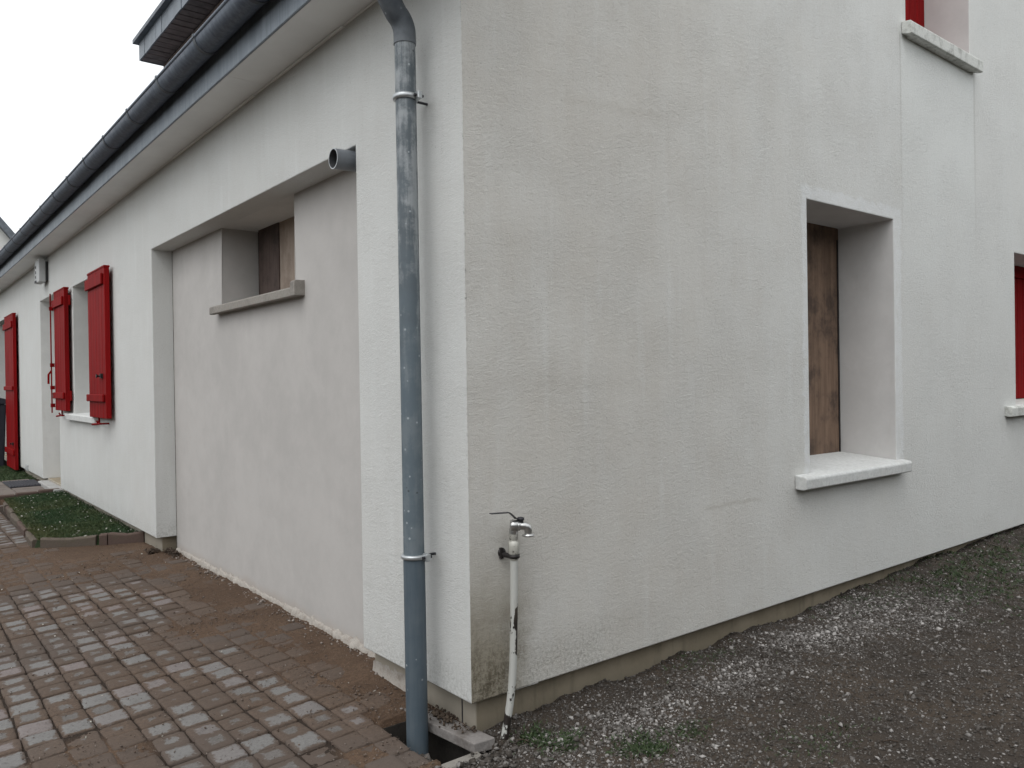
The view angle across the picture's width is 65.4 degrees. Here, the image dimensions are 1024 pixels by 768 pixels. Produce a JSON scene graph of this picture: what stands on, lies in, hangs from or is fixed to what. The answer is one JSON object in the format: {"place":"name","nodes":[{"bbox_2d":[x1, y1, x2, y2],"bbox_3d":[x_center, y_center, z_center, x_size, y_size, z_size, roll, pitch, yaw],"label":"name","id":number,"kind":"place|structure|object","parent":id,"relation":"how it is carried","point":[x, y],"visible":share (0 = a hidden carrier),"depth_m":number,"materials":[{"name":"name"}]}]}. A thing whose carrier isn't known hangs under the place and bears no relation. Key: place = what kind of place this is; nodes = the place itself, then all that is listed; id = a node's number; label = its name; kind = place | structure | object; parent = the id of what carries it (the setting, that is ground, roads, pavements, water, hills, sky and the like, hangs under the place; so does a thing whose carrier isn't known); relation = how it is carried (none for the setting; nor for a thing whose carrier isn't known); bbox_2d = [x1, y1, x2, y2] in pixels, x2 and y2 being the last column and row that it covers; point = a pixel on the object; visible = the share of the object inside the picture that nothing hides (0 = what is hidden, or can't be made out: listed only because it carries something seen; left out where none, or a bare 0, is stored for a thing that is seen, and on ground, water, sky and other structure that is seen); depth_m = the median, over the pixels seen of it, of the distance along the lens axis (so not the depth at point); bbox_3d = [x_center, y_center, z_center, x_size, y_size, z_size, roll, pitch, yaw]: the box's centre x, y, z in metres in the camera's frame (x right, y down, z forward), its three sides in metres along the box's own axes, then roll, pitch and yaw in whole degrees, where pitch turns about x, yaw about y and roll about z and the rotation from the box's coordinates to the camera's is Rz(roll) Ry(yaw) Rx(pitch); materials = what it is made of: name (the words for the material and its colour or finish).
{"place":"outdoors","nodes":[
{"label":"outdoors","id":0,"kind":"place"},
{"bbox_2d":[0,465,35,480],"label":"grass","id":1,"kind":"structure","parent":0,"point":[9,471],"depth_m":10.87,"materials":[{"name":"green plant"}]},
{"bbox_2d":[0,479,59,504],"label":"path","id":2,"kind":"structure","parent":0,"point":[6,491],"depth_m":8.96,"materials":[{"name":"concrete"}]},
{"bbox_2d":[2,479,40,487],"bbox_3d":[-5.918,1.201,9.635,0.340,0.016,0.700,-1,0,-39],"label":"door mat","id":3,"kind":"object","parent":2,"relation":"on","point":[20,483],"depth_m":9.56,"materials":[{"name":"rubber"}]},
{"bbox_2d":[0,0,162,232],"label":"sky","id":4,"kind":"structure","parent":0,"point":[69,69],"materials":[{"name":"white"}]},
{"bbox_2d":[0,505,469,767],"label":"pavement","id":5,"kind":"structure","parent":0,"point":[205,688],"depth_m":3.42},
{"bbox_2d":[0,398,6,466],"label":"wheelie bin","id":6,"kind":"object","parent":5,"relation":"on","point":[3,462],"visible":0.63,"depth_m":12.09,"materials":[{"name":"plastic"}]},
{"bbox_2d":[4,490,137,547],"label":"grass","id":7,"kind":"structure","parent":5,"relation":"on","point":[55,506],"depth_m":7.16,"materials":[{"name":"green plant"}]},
{"bbox_2d":[15,492,131,535],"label":"petals","id":8,"kind":"object","parent":7,"relation":"on","point":[66,515],"visible":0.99,"depth_m":7.06,"materials":[{"name":"white plant"}]},
{"bbox_2d":[3,502,144,547],"bbox_3d":[-4.253,1.264,7.073,3.212,0.200,0.609,-1,0,41],"label":"garden edging","id":9,"kind":"object","parent":5,"relation":"on","point":[111,538],"visible":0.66,"depth_m":6.21,"materials":[{"name":"concrete"}]},
{"bbox_2d":[141,547,185,557],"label":"leaf litter","id":10,"kind":"object","parent":5,"relation":"on","point":[170,550],"visible":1,"depth_m":5.78,"materials":[{"name":"brown plant"}]},
{"bbox_2d":[1,553,379,737],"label":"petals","id":11,"kind":"object","parent":5,"relation":"on","point":[93,630],"visible":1,"depth_m":3.87,"materials":[{"name":"white plant"}]},
{"bbox_2d":[0,544,444,767],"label":"sand grit","id":12,"kind":"object","parent":5,"relation":"on","point":[143,748],"visible":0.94,"depth_m":3.45,"materials":[{"name":"brown sand"}]},
{"bbox_2d":[172,554,383,677],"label":"mortar crumbs","id":13,"kind":"object","parent":5,"relation":"on","point":[262,600],"visible":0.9,"depth_m":4.29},
{"bbox_2d":[383,721,493,767],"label":"drain pit","id":14,"kind":"object","parent":5,"relation":"in","point":[446,753],"visible":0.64,"depth_m":2.92,"materials":[{"name":"concrete"}]},
{"bbox_2d":[400,708,494,752],"bbox_3d":[-0.241,1.233,2.861,0.095,0.056,0.453,-1,0,-42],"label":"concrete slab","id":15,"kind":"object","parent":14,"relation":"on","point":[472,742],"depth_m":2.75,"materials":[{"name":"grey concrete"}]},
{"bbox_2d":[428,705,476,732],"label":"soil crumbs","id":16,"kind":"object","parent":15,"relation":"on","point":[447,717],"visible":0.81,"depth_m":2.87,"materials":[{"name":"brown soil"}]},
{"bbox_2d":[420,524,1023,767],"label":"yard","id":17,"kind":"structure","parent":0,"point":[876,736],"depth_m":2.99,"materials":[{"name":"grey gravel"}]},
{"bbox_2d":[424,713,595,767],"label":"rubble","id":18,"kind":"object","parent":17,"relation":"on","point":[509,754],"visible":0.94,"depth_m":2.62,"materials":[{"name":"gravel"}]},
{"bbox_2d":[513,605,1003,762],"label":"twigs","id":19,"kind":"object","parent":17,"relation":"on","point":[752,759],"visible":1,"depth_m":2.72,"materials":[{"name":"brown wood"}]},
{"bbox_2d":[504,531,1023,763],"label":"weeds","id":20,"kind":"object","parent":17,"relation":"on","point":[641,746],"visible":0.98,"depth_m":3.47,"materials":[{"name":"green plant"}]},
{"bbox_2d":[557,546,1020,767],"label":"white stones","id":21,"kind":"object","parent":17,"relation":"on","point":[782,702],"visible":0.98,"depth_m":3.06,"materials":[{"name":"white stone"}]},
{"bbox_3d":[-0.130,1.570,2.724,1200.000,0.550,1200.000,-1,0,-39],"label":"ground","id":22,"kind":"structure","parent":0,"visible":0},
{"bbox_2d":[0,217,14,249],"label":"neighbour house","id":23,"kind":"structure","parent":22,"relation":"on","point":[7,233],"depth_m":25.58,"materials":[{"name":"stone"}]},
{"bbox_2d":[0,0,1023,731],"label":"house","id":24,"kind":"structure","parent":22,"relation":"on","point":[722,316],"depth_m":3.82,"materials":[{"name":"paint"}]},
{"bbox_2d":[34,259,47,283],"bbox_3d":[-5.453,-1.300,9.232,0.110,0.260,0.300,-1,0,-39],"label":"wall box","id":25,"kind":"object","parent":24,"relation":"attached to","point":[41,271],"visible":1,"depth_m":9.12,"materials":[{"name":"plastic"}]},
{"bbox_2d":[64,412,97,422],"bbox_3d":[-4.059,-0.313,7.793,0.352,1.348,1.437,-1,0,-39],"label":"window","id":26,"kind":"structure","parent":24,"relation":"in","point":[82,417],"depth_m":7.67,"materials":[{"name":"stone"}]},
{"bbox_2d":[0,0,269,265],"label":"gutter","id":27,"kind":"object","parent":24,"relation":"attached to","point":[222,25],"visible":1,"depth_m":4.56,"materials":[{"name":"metal"}]},
{"bbox_2d":[209,217,304,314],"bbox_3d":[-1.394,-0.732,4.640,0.313,0.573,1.315,-1,0,-39],"label":"window","id":28,"kind":"structure","parent":24,"relation":"in","point":[276,242],"depth_m":4.85,"materials":[{"name":"brown wood"}]},
{"bbox_2d":[329,148,355,171],"bbox_3d":[-0.641,-0.946,3.403,0.269,0.093,0.088,-1,0,-39],"label":"drain pipe","id":29,"kind":"object","parent":24,"relation":"attached to","point":[342,159],"visible":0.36,"depth_m":3.33,"materials":[{"name":"grey plastic"}]},
{"bbox_2d":[377,0,435,754],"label":"downpipe","id":30,"kind":"object","parent":24,"relation":"attached to","point":[406,98],"visible":1,"depth_m":2.79,"materials":[{"name":"metal"}]},
{"bbox_2d":[489,512,533,739],"bbox_3d":[-0.006,0.867,2.775,0.167,0.857,0.097,-1,0,-22],"label":"standpipe tap","id":31,"kind":"object","parent":24,"relation":"attached to","point":[515,527],"visible":1,"depth_m":2.76,"materials":[{"name":"white paint"}]},
{"bbox_2d":[795,223,911,490],"bbox_3d":[1.737,-0.221,4.413,1.110,1.481,0.418,-1,0,-39],"label":"window","id":32,"kind":"structure","parent":24,"relation":"in","point":[829,466],"depth_m":4.73,"materials":[{"name":"brown wood"}]},
{"bbox_2d":[902,0,982,72],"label":"window","id":33,"kind":"structure","parent":24,"relation":"in","point":[914,30],"depth_m":5.00,"materials":[{"name":"red paint"}]},
{"bbox_2d":[1005,266,1023,416],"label":"window","id":34,"kind":"structure","parent":24,"relation":"in","point":[1016,410],"depth_m":6.50,"materials":[{"name":"red paint"}]}
]}

